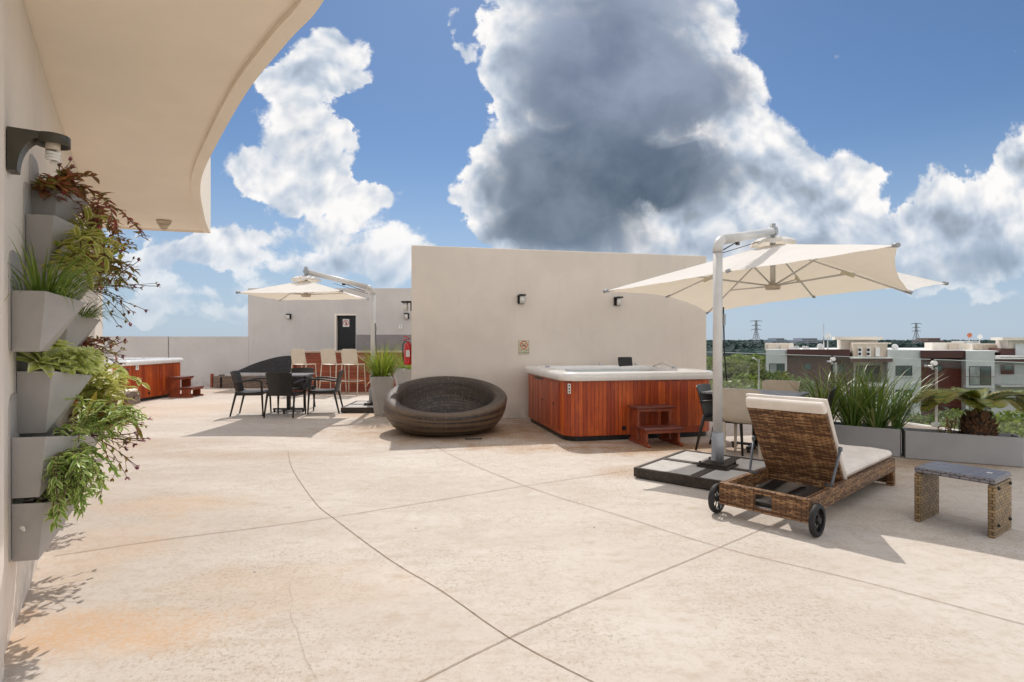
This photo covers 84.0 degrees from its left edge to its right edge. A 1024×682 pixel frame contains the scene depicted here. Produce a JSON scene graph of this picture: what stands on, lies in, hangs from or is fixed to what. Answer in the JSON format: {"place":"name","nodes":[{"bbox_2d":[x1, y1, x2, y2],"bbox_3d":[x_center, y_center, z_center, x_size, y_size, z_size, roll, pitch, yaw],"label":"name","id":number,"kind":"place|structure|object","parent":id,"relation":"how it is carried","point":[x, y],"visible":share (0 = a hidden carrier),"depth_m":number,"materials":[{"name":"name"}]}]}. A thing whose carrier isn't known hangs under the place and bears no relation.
{"place":"outdoors","nodes":[
{"label":"outdoors","id":0,"kind":"place"},
{"bbox_2d":[0,0,3,681],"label":"pilaster","id":1,"kind":"object","parent":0,"point":[1,340],"visible":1,"depth_m":2.21,"materials":[{"name":"white paint"}]},
{"bbox_2d":[4,0,102,653],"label":"wall","id":2,"kind":"structure","parent":0,"point":[29,103],"depth_m":2.71,"materials":[{"name":"white paint"}]},
{"bbox_2d":[7,126,70,174],"bbox_3d":[-2.095,-0.823,2.528,0.214,0.185,0.127,0,0,-33],"label":"wall lamp","id":3,"kind":"object","parent":2,"relation":"attached to","point":[21,142],"visible":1,"depth_m":2.49,"materials":[{"name":"grey metal"}]},
{"bbox_2d":[8,479,73,561],"bbox_3d":[-2.192,0.765,2.697,0.251,0.432,0.397,0,0,-33],"label":"wall pot","id":4,"kind":"object","parent":2,"relation":"attached to","point":[34,539],"depth_m":2.53,"materials":[{"name":"plastic"}]},
{"bbox_2d":[34,442,124,532],"bbox_3d":[-2.114,0.675,2.715,0.352,0.366,0.576,0,0,-16],"label":"trailing plant","id":5,"kind":"object","parent":4,"relation":"in","point":[73,474],"visible":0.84,"depth_m":2.58,"materials":[{"name":"green plant"}]},
{"bbox_2d":[8,250,85,351],"bbox_3d":[-2.188,-0.175,2.701,0.264,0.455,0.418,0,0,-33],"label":"wall pot","id":6,"kind":"object","parent":2,"relation":"attached to","point":[39,321],"depth_m":2.53,"materials":[{"name":"concrete"}]},
{"bbox_2d":[4,221,151,314],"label":"tufted grass","id":7,"kind":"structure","parent":6,"relation":"in","point":[62,285],"depth_m":2.58,"materials":[{"name":"plant"}]},
{"bbox_2d":[8,393,85,498],"bbox_3d":[-2.188,0.472,2.701,0.264,0.455,0.418,0,0,-33],"label":"wall pot","id":8,"kind":"object","parent":2,"relation":"attached to","point":[28,454],"depth_m":2.52,"materials":[{"name":"plastic"}]},
{"bbox_2d":[51,394,147,451],"bbox_3d":[-2.098,0.406,2.945,0.377,0.298,0.630,0,0,-27],"label":"trailing plant","id":9,"kind":"object","parent":8,"relation":"in","point":[94,423],"visible":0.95,"depth_m":2.84,"materials":[{"name":"green plant"}]},
{"bbox_2d":[85,391,128,436],"bbox_3d":[-2.108,0.378,2.953,0.235,0.244,0.100,0,0,0],"label":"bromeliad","id":10,"kind":"object","parent":9,"relation":"on","point":[94,396],"visible":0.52,"depth_m":2.94,"materials":[{"name":"green plant"}]},
{"bbox_2d":[14,352,92,433],"bbox_3d":[-2.276,0.191,2.847,0.286,0.491,0.451,0,0,-33],"label":"wall pot","id":11,"kind":"object","parent":2,"relation":"attached to","point":[44,405],"depth_m":2.66,"materials":[{"name":"concrete"}]},
{"bbox_2d":[16,339,78,377],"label":"succulent","id":12,"kind":"object","parent":11,"relation":"in","point":[34,359],"visible":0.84,"depth_m":2.69,"materials":[{"name":"green plant"}]},
{"bbox_2d":[27,345,108,374],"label":"succulent","id":13,"kind":"object","parent":11,"relation":"in","point":[87,360],"visible":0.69,"depth_m":2.83,"materials":[{"name":"green plant"}]},
{"bbox_2d":[22,235,85,296],"bbox_3d":[-2.434,-0.347,3.061,0.264,0.455,0.418,0,0,-33],"label":"wall pot","id":14,"kind":"object","parent":2,"relation":"attached to","point":[40,268],"depth_m":2.87,"materials":[{"name":"ceramic"}]},
{"bbox_2d":[41,239,104,290],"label":"leafy plant","id":15,"kind":"object","parent":14,"relation":"in","point":[68,256],"visible":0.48,"depth_m":2.91,"materials":[{"name":"green plant"}]},
{"bbox_2d":[23,182,86,262],"bbox_3d":[-2.439,-0.595,3.057,0.251,0.432,0.397,0,0,-33],"label":"wall pot","id":16,"kind":"object","parent":2,"relation":"attached to","point":[41,233],"depth_m":2.89,"materials":[{"name":"concrete"}]},
{"bbox_2d":[59,204,130,274],"bbox_3d":[-2.293,-0.535,3.145,0.356,0.391,0.643,0,0,-42],"label":"leafy plant","id":17,"kind":"object","parent":16,"relation":"in","point":[94,236],"visible":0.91,"depth_m":3.01,"materials":[{"name":"green plant"}]},
{"bbox_2d":[29,154,88,221],"bbox_3d":[-2.562,-0.795,3.237,0.251,0.432,0.397,0,0,-33],"label":"wall pot","id":18,"kind":"object","parent":2,"relation":"attached to","point":[63,209],"depth_m":3.08,"materials":[{"name":"concrete"}]},
{"bbox_2d":[29,165,111,220],"bbox_3d":[-2.584,-0.843,3.246,0.513,0.350,0.634,0,0,0],"label":"trailing plant","id":19,"kind":"object","parent":18,"relation":"in","point":[64,185],"visible":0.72,"depth_m":3.11,"materials":[{"name":"red plant"}]},
{"bbox_2d":[57,156,92,205],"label":"trailing plant","id":20,"kind":"object","parent":18,"relation":"in","point":[71,166],"visible":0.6,"depth_m":3.18,"materials":[{"name":"brown plant"}]},
{"bbox_2d":[74,195,149,289],"bbox_3d":[-2.394,-0.555,3.333,0.782,0.504,0.406,0,0,42],"label":"trailing plant","id":21,"kind":"object","parent":18,"relation":"in","point":[101,210],"visible":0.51,"depth_m":3.26,"materials":[{"name":"red plant"}]},
{"bbox_2d":[57,406,77,426],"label":"wall pot","id":22,"kind":"object","parent":2,"relation":"attached to","point":[64,419],"depth_m":3.35,"materials":[{"name":"plastic"}]},
{"bbox_2d":[64,382,142,439],"bbox_3d":[-2.699,0.431,3.602,0.612,0.457,0.813,0,0,-38],"label":"leafy plant","id":23,"kind":"object","parent":22,"relation":"in","point":[138,429],"visible":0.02,"depth_m":3.67,"materials":[{"name":"green plant"}]},
{"bbox_2d":[69,363,150,419],"bbox_3d":[-2.577,0.327,3.601,0.474,0.423,0.883,0,0,-40],"label":"leafy plant","id":24,"kind":"object","parent":22,"relation":"in","point":[101,384],"visible":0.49,"depth_m":3.44,"materials":[{"name":"green plant"}]},
{"bbox_2d":[59,314,98,347],"bbox_3d":[-2.814,-0.123,3.638,0.291,0.500,0.460,0,0,-33],"label":"wall pot","id":25,"kind":"object","parent":2,"relation":"attached to","point":[78,331],"depth_m":3.55,"materials":[{"name":"concrete"}]},
{"bbox_2d":[75,298,130,325],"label":"tufted grass","id":26,"kind":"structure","parent":25,"relation":"in","point":[83,313],"depth_m":3.62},
{"bbox_2d":[73,272,96,300],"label":"wall pot","id":27,"kind":"object","parent":2,"relation":"attached to","point":[84,290],"depth_m":3.75,"materials":[{"name":"concrete"}]},
{"bbox_2d":[70,237,139,289],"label":"trailing plant","id":28,"kind":"object","parent":27,"relation":"in","point":[112,268],"visible":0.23,"depth_m":3.81,"materials":[{"name":"brown plant"}]},
{"bbox_2d":[89,257,160,327],"bbox_3d":[-2.628,-0.312,3.746,0.454,0.472,0.382,0,0,-12],"label":"trailing plant","id":29,"kind":"object","parent":27,"relation":"in","point":[120,298],"visible":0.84,"depth_m":3.78,"materials":[{"name":"brown plant"}]},
{"bbox_2d":[82,432,104,445],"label":"wall pot","id":30,"kind":"object","parent":2,"relation":"attached to","point":[89,439],"depth_m":4.36,"materials":[{"name":"plastic"}]},
{"bbox_2d":[91,413,152,481],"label":"trailing plant","id":31,"kind":"object","parent":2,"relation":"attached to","point":[126,442],"visible":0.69,"depth_m":3.55,"materials":[{"name":"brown plant"}]},
{"bbox_2d":[23,0,323,232],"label":"roof canopy","id":32,"kind":"object","parent":2,"relation":"attached to","point":[147,96],"visible":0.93,"depth_m":3.75,"materials":[{"name":"paint"}]},
{"bbox_2d":[156,219,170,229],"bbox_3d":[-4.970,-1.637,8.119,0.190,0.125,0.190,0,0,0],"label":"ceiling detector","id":33,"kind":"object","parent":32,"relation":"attached to","point":[163,224],"visible":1,"depth_m":8.07,"materials":[{"name":"beige plastic"}]},
{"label":"wall pot","id":34,"kind":"object","parent":2,"relation":"attached to","visible":0},
{"bbox_2d":[78,335,117,360],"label":"leafy plant","id":35,"kind":"object","parent":34,"relation":"in","point":[93,340],"visible":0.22,"depth_m":3.87,"materials":[{"name":"brown plant"}]},
{"bbox_2d":[99,336,128,370],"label":"trailing plant","id":36,"kind":"object","parent":34,"relation":"in","point":[116,353],"visible":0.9,"depth_m":3.84,"materials":[{"name":"brown plant"}]},
{"bbox_2d":[103,336,171,357],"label":"parapet","id":37,"kind":"structure","parent":0,"point":[146,346],"depth_m":16.27,"materials":[{"name":"grey paint"}]},
{"bbox_2d":[169,337,248,385],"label":"parapet","id":38,"kind":"structure","parent":0,"point":[204,358],"depth_m":16.52,"materials":[{"name":"grey paint"}]},
{"bbox_2d":[248,288,410,364],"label":"wall","id":39,"kind":"structure","parent":0,"point":[309,325],"depth_m":16.55,"materials":[{"name":"grey paint"}]},
{"bbox_2d":[338,316,355,350],"bbox_3d":[-4.825,0.308,16.661,0.559,2.044,0.099,0,0,0],"label":"door","id":40,"kind":"structure","parent":39,"relation":"in","point":[346,335],"depth_m":16.67,"materials":[{"name":"metal"}]},
{"bbox_2d":[2,386,1023,681],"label":"floor","id":41,"kind":"structure","parent":0,"point":[212,540],"depth_m":3.30,"materials":[{"name":"concrete"}]},
{"bbox_2d":[119,388,139,405],"bbox_3d":[-8.014,1.173,11.552,0.606,0.315,0.750,0,0,-17],"label":"ottoman","id":42,"kind":"object","parent":41,"relation":"on","point":[135,396],"visible":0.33,"depth_m":11.60,"materials":[{"name":"grey wicker"}]},
{"bbox_2d":[103,357,182,400],"bbox_3d":[-9.085,0.865,12.805,2.280,0.930,2.280,0,0,0],"label":"hot tub","id":43,"kind":"object","parent":41,"relation":"on","point":[154,374],"visible":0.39,"depth_m":12.70,"materials":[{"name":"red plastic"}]},
{"bbox_2d":[169,376,203,397],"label":"tub steps","id":44,"kind":"structure","parent":41,"relation":"on","point":[186,388],"depth_m":13.12,"materials":[{"name":"red wood"}]},
{"bbox_2d":[229,371,271,416],"bbox_3d":[-4.671,0.942,10.153,0.599,0.783,0.572,0,0,-8],"label":"armchair","id":45,"kind":"object","parent":41,"relation":"on","point":[238,381],"visible":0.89,"depth_m":10.06,"materials":[{"name":"plastic"}]},
{"bbox_2d":[210,356,291,387],"bbox_3d":[-7.080,0.895,16.160,2.760,0.870,0.920,0,0,0],"label":"wicker sofa","id":46,"kind":"object","parent":41,"relation":"on","point":[275,364],"visible":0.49,"depth_m":16.45,"materials":[{"name":"grey wicker"}]},
{"bbox_2d":[263,372,305,417],"bbox_3d":[-3.962,0.942,9.928,0.572,0.783,0.599,0,0,2],"label":"armchair","id":47,"kind":"object","parent":41,"relation":"on","point":[279,383],"visible":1,"depth_m":9.70,"materials":[{"name":"plastic"}]},
{"bbox_2d":[260,373,315,413],"bbox_3d":[-4.120,0.980,10.500,0.780,0.700,0.780,0,0,-3],"label":"table","id":48,"kind":"object","parent":41,"relation":"on","point":[289,407],"visible":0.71,"depth_m":10.47,"materials":[{"name":"metal"}]},
{"bbox_2d":[279,367,315,409],"bbox_3d":[-4.178,0.942,11.072,0.572,0.783,0.599,0,0,2],"label":"armchair","id":49,"kind":"object","parent":41,"relation":"on","point":[299,385],"visible":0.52,"depth_m":11.28,"materials":[{"name":"plastic"}]},
{"bbox_2d":[291,349,317,390],"bbox_3d":[-5.130,0.774,14.000,0.475,1.114,0.505,0,0,18],"label":"bar stool","id":50,"kind":"object","parent":41,"relation":"on","point":[298,357],"visible":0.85,"depth_m":13.80,"materials":[{"name":"beige plastic"}]},
{"bbox_2d":[236,267,376,412],"bbox_3d":[-3.311,-0.014,10.556,2.732,2.687,1.998,0,0,0],"label":"cantilever umbrella","id":51,"kind":"object","parent":41,"relation":"on","point":[305,287],"visible":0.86,"depth_m":10.63,"materials":[{"name":"fabric"}]},
{"bbox_2d":[307,369,343,413],"bbox_3d":[-3.409,0.942,10.477,0.599,0.783,0.572,0,0,-8],"label":"armchair","id":52,"kind":"object","parent":41,"relation":"on","point":[337,380],"visible":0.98,"depth_m":10.30,"materials":[{"name":"plastic"}]},
{"bbox_2d":[319,349,346,394],"bbox_3d":[-4.400,0.774,13.980,0.475,1.114,0.505,0,0,16],"label":"bar stool","id":53,"kind":"object","parent":41,"relation":"on","point":[328,356],"visible":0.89,"depth_m":13.79,"materials":[{"name":"beige plastic"}]},
{"bbox_2d":[290,351,403,391],"bbox_3d":[-3.430,0.807,14.850,4.460,1.045,0.660,0,0,0],"label":"bar counter","id":54,"kind":"object","parent":41,"relation":"on","point":[313,357],"visible":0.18,"depth_m":14.62,"materials":[{"name":"red wood"}]},
{"bbox_2d":[340,349,365,394],"bbox_3d":[-3.890,0.774,13.920,0.475,1.114,0.505,0,0,10],"label":"bar stool","id":55,"kind":"object","parent":41,"relation":"on","point":[348,359],"visible":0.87,"depth_m":13.72,"materials":[{"name":"beige plastic"}]},
{"bbox_2d":[369,375,394,416],"bbox_3d":[-2.280,0.980,9.980,0.430,0.700,0.430,0,0,-14],"label":"tall planter","id":56,"kind":"object","parent":41,"relation":"on","point":[381,387],"visible":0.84,"depth_m":9.81,"materials":[{"name":"concrete"}]},
{"bbox_2d":[342,337,407,384],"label":"ornamental grass","id":57,"kind":"object","parent":56,"relation":"in","point":[380,367],"depth_m":9.83,"materials":[{"name":"plant"}]},
{"bbox_2d":[394,367,410,385],"bbox_3d":[-2.350,0.970,12.400,0.420,0.720,0.420,0,0,-5],"label":"tall planter","id":58,"kind":"object","parent":41,"relation":"on","point":[399,376],"visible":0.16,"depth_m":12.21,"materials":[{"name":"concrete"}]},
{"bbox_2d":[403,368,410,381],"bbox_3d":[-2.020,0.960,11.600,0.360,0.740,0.360,0,0,-5],"label":"tall planter","id":59,"kind":"object","parent":41,"relation":"on","point":[407,374],"visible":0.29,"depth_m":11.42,"materials":[{"name":"concrete"}]},
{"bbox_2d":[383,376,506,436],"bbox_3d":[-0.975,0.957,8.400,1.810,0.747,1.800,0,0,0],"label":"round daybed","id":60,"kind":"object","parent":41,"relation":"on","point":[442,406],"visible":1,"depth_m":8.39,"materials":[{"name":"wicker"}]},
{"bbox_2d":[525,357,712,440],"bbox_3d":[1.522,0.810,8.685,2.280,1.040,2.280,0,0,-13],"label":"hot tub","id":61,"kind":"object","parent":41,"relation":"on","point":[579,402],"visible":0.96,"depth_m":7.64,"materials":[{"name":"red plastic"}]},
{"bbox_2d":[537,379,547,423],"bbox_3d":[0.453,0.893,8.457,0.015,0.635,0.580,0,0,-13],"label":"door","id":62,"kind":"structure","parent":61,"relation":"in","point":[542,385],"depth_m":8.45,"materials":[{"name":"red wood"}]},
{"bbox_2d":[548,380,559,429],"bbox_3d":[0.579,0.893,7.901,0.015,0.635,0.520,0,0,-13],"label":"door","id":63,"kind":"structure","parent":61,"relation":"in","point":[553,387],"depth_m":7.85,"materials":[{"name":"red wood"}]},
{"bbox_2d":[627,404,684,447],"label":"tub steps","id":64,"kind":"structure","parent":41,"relation":"on","point":[668,430],"depth_m":7.29,"materials":[{"name":"red wood"}]},
{"bbox_2d":[695,384,755,455],"bbox_3d":[2.575,0.942,6.903,0.599,0.783,0.572,0,0,38],"label":"armchair","id":65,"kind":"object","parent":41,"relation":"on","point":[706,401],"visible":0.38,"depth_m":6.89,"materials":[{"name":"plastic"}]},
{"bbox_2d":[723,388,761,459],"bbox_3d":[2.676,0.935,6.518,0.470,0.790,0.580,0,0,40],"label":"dining chair","id":66,"kind":"object","parent":41,"relation":"on","point":[735,409],"visible":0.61,"depth_m":6.36,"materials":[{"name":"fabric"}]},
{"bbox_2d":[701,388,808,452],"bbox_3d":[2.950,0.980,6.900,1.020,0.700,0.800,0,0,40],"label":"table","id":67,"kind":"object","parent":41,"relation":"on","point":[780,393],"visible":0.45,"depth_m":6.84,"materials":[{"name":"plastic"}]},
{"bbox_2d":[603,223,948,497],"bbox_3d":[2.938,-0.035,6.516,2.962,2.730,3.885,0,0,42],"label":"cantilever umbrella","id":68,"kind":"object","parent":41,"relation":"on","point":[763,272],"visible":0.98,"depth_m":6.14,"materials":[{"name":"fabric"}]},
{"bbox_2d":[762,380,799,391],"bbox_3d":[3.442,0.935,7.414,0.470,0.790,0.580,0,0,38],"label":"dining chair","id":69,"kind":"object","parent":41,"relation":"on","point":[782,385],"visible":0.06,"depth_m":7.62,"materials":[{"name":"fabric"}]},
{"bbox_2d":[708,393,894,536],"bbox_3d":[2.517,0.879,4.745,2.102,0.902,0.764,0,0,-42],"label":"sun lounger","id":70,"kind":"object","parent":41,"relation":"on","point":[797,439],"visible":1,"depth_m":4.40,"materials":[{"name":"brown wicker"}]},
{"bbox_2d":[801,387,836,409],"bbox_3d":[3.464,0.942,6.673,0.599,0.783,0.572,0,0,32],"label":"armchair","id":71,"kind":"object","parent":41,"relation":"on","point":[831,396],"visible":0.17,"depth_m":6.41,"materials":[{"name":"plastic"}]},
{"bbox_2d":[833,421,900,456],"bbox_3d":[4.087,1.171,6.855,0.990,0.311,0.300,0,0,37],"label":"planter box","id":72,"kind":"object","parent":41,"relation":"on","point":[888,438],"visible":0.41,"depth_m":6.61,"materials":[{"name":"concrete"}]},
{"bbox_2d":[891,363,966,430],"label":"long grass","id":73,"kind":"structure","parent":72,"relation":"in","point":[896,422],"depth_m":6.56,"materials":[{"name":"plant"}]},
{"bbox_2d":[712,352,1023,430],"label":"glass railing","id":74,"kind":"object","parent":41,"relation":"on","point":[935,424],"visible":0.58,"depth_m":8.17,"materials":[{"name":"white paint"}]},
{"bbox_2d":[902,427,1023,466],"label":"planter box","id":75,"kind":"object","parent":41,"relation":"on","point":[1004,449],"visible":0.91,"depth_m":6.16,"materials":[{"name":"concrete"}]},
{"bbox_2d":[937,418,962,432],"bbox_3d":[4.843,0.967,6.316,0.340,0.231,0.150,0,0,0],"label":"crown of thorns","id":76,"kind":"object","parent":75,"relation":"on","point":[948,427],"visible":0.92,"depth_m":6.29,"materials":[{"name":"green plant"}]},
{"bbox_2d":[912,387,1023,435],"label":"cycad","id":77,"kind":"object","parent":75,"relation":"in","point":[978,420],"visible":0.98,"depth_m":6.12,"materials":[{"name":"plant"}]},
{"bbox_2d":[914,461,1011,537],"bbox_3d":[3.245,1.128,4.091,0.370,0.404,0.486,0,0,-35],"label":"side table","id":78,"kind":"object","parent":41,"relation":"on","point":[926,490],"visible":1,"depth_m":4.01,"materials":[{"name":"brown wicker"}]},
{"bbox_2d":[411,245,705,418],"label":"wall","id":79,"kind":"structure","parent":0,"point":[471,317],"depth_m":9.70,"materials":[{"name":"paint"}]},
{"bbox_2d":[401,301,411,310],"bbox_3d":[-1.728,-0.559,9.390,0.187,0.165,0.121,0,0,0],"label":"wall lamp","id":80,"kind":"object","parent":79,"relation":"attached to","point":[405,305],"visible":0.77,"depth_m":9.35,"materials":[{"name":"black plastic"}]},
{"bbox_2d":[402,336,411,364],"bbox_3d":[-1.714,0.172,9.374,0.148,0.476,0.143,0,0,38],"label":"fire extinguisher","id":81,"kind":"object","parent":79,"relation":"attached to","point":[407,359],"visible":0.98,"depth_m":9.33,"materials":[{"name":"red paint"}]},
{"bbox_2d":[519,340,528,353],"bbox_3d":[0.201,0.122,9.642,0.182,0.235,0.012,0,0,-13],"label":"no smoking sign","id":82,"kind":"object","parent":79,"relation":"attached to","point":[523,346],"visible":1,"depth_m":9.64,"materials":[{"name":"white"}]},
{"bbox_2d":[103,0,1023,339],"label":"sky","id":83,"kind":"structure","parent":0,"point":[380,129],"materials":[{"name":"blue"}]},
{"bbox_2d":[706,358,763,381],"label":"broadleaf tree","id":84,"kind":"object","parent":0,"point":[731,369],"visible":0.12,"depth_m":60.55,"materials":[{"name":"green plant"}]},
{"bbox_2d":[709,379,761,389],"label":"broadleaf tree","id":85,"kind":"object","parent":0,"point":[727,384],"visible":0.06,"depth_m":48.43,"materials":[{"name":"green plant"}]},
{"bbox_2d":[729,353,749,361],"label":"broadleaf tree","id":86,"kind":"object","parent":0,"point":[737,356],"visible":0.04,"depth_m":96.34,"materials":[{"name":"green plant"}]},
{"bbox_2d":[731,372,761,388],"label":"broadleaf tree","id":87,"kind":"object","parent":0,"point":[747,376],"visible":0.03,"depth_m":56.73,"materials":[{"name":"green plant"}]},
{"bbox_2d":[760,370,794,380],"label":"broadleaf tree","id":88,"kind":"object","parent":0,"point":[772,375],"visible":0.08,"depth_m":61.20,"materials":[{"name":"green plant"}]},
{"bbox_2d":[761,374,817,397],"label":"broadleaf tree","id":89,"kind":"object","parent":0,"point":[802,386],"visible":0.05,"depth_m":59.19,"materials":[{"name":"green plant"}]},
{"bbox_2d":[766,361,885,422],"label":"long grass","id":90,"kind":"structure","parent":0,"point":[822,396],"depth_m":7.01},
{"bbox_2d":[802,360,914,426],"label":"long grass","id":91,"kind":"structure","parent":0,"point":[849,417],"depth_m":6.76,"materials":[{"name":"plant"}]},
{"bbox_2d":[823,362,937,427],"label":"long grass","id":92,"kind":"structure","parent":0,"point":[877,417],"depth_m":6.59,"materials":[{"name":"plant"}]},
{"bbox_2d":[905,410,1003,427],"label":"plant","id":93,"kind":"object","parent":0,"point":[923,420],"visible":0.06,"depth_m":45.37,"materials":[{"name":"green plant"}]},
{"bbox_2d":[924,413,1023,436],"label":"plant","id":94,"kind":"object","parent":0,"point":[1007,421],"visible":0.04,"depth_m":39.96,"materials":[{"name":"green plant"}]},
{"bbox_2d":[928,407,1023,425],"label":"plant","id":95,"kind":"object","parent":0,"point":[942,415],"visible":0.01,"depth_m":45.84,"materials":[{"name":"green plant"}]},
{"bbox_2d":[998,410,1023,437],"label":"broadleaf tree","id":96,"kind":"object","parent":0,"point":[1012,413],"visible":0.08,"depth_m":41.08,"materials":[{"name":"green plant"}]},
{"label":"ground","id":97,"kind":"structure","parent":0,"visible":0},
{"bbox_2d":[764,338,787,342],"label":"distant building","id":98,"kind":"structure","parent":97,"relation":"on","point":[775,340],"depth_m":900.00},
{"bbox_2d":[788,338,821,343],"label":"distant building","id":99,"kind":"structure","parent":97,"relation":"on","point":[805,340],"depth_m":950.00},
{"bbox_2d":[706,339,995,356],"bbox_3d":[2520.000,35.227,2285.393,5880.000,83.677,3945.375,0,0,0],"label":"forest","id":100,"kind":"object","parent":97,"relation":"on","point":[744,347],"visible":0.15,"depth_m":546.13,"materials":[{"name":"plant"}]},
{"bbox_2d":[750,320,760,343],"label":"power pylon","id":101,"kind":"object","parent":100,"relation":"on","point":[756,329],"visible":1,"depth_m":479.92,"materials":[{"name":"metal"}]},
{"bbox_2d":[911,323,921,343],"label":"power pylon","id":102,"kind":"object","parent":100,"relation":"on","point":[916,330],"visible":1,"depth_m":499.83,"materials":[{"name":"metal"}]},
{"bbox_2d":[765,337,1023,421],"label":"apartment building","id":103,"kind":"structure","parent":97,"relation":"on","point":[979,373],"depth_m":71.20,"materials":[{"name":"paint"}]},
{"bbox_2d":[769,363,784,373],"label":"window","id":104,"kind":"structure","parent":103,"relation":"in","point":[773,367],"depth_m":69.98,"materials":[{"name":"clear glass"}]},
{"bbox_2d":[832,365,845,372],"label":"window","id":105,"kind":"structure","parent":103,"relation":"in","point":[833,366],"depth_m":71.17,"materials":[{"name":"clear glass"}]},
{"bbox_2d":[856,366,880,381],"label":"window","id":106,"kind":"structure","parent":103,"relation":"in","point":[876,371],"depth_m":72.17,"materials":[{"name":"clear glass"}]},
{"bbox_2d":[894,366,913,376],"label":"window","id":107,"kind":"structure","parent":103,"relation":"in","point":[900,370],"depth_m":69.98,"materials":[{"name":"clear glass"}]},
{"bbox_2d":[969,366,990,384],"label":"window","id":108,"kind":"structure","parent":103,"relation":"in","point":[973,370],"depth_m":69.47,"materials":[{"name":"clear glass"}]},
{"bbox_2d":[912,338,944,342],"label":"distant building","id":109,"kind":"structure","parent":97,"relation":"on","point":[927,340],"depth_m":1000.00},
{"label":"wall pot","id":110,"kind":"object","parent":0,"visible":0},
{"bbox_2d":[92,368,128,386],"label":"succulent","id":111,"kind":"object","parent":110,"relation":"in","point":[121,370],"visible":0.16,"depth_m":4.68,"materials":[{"name":"green plant"}]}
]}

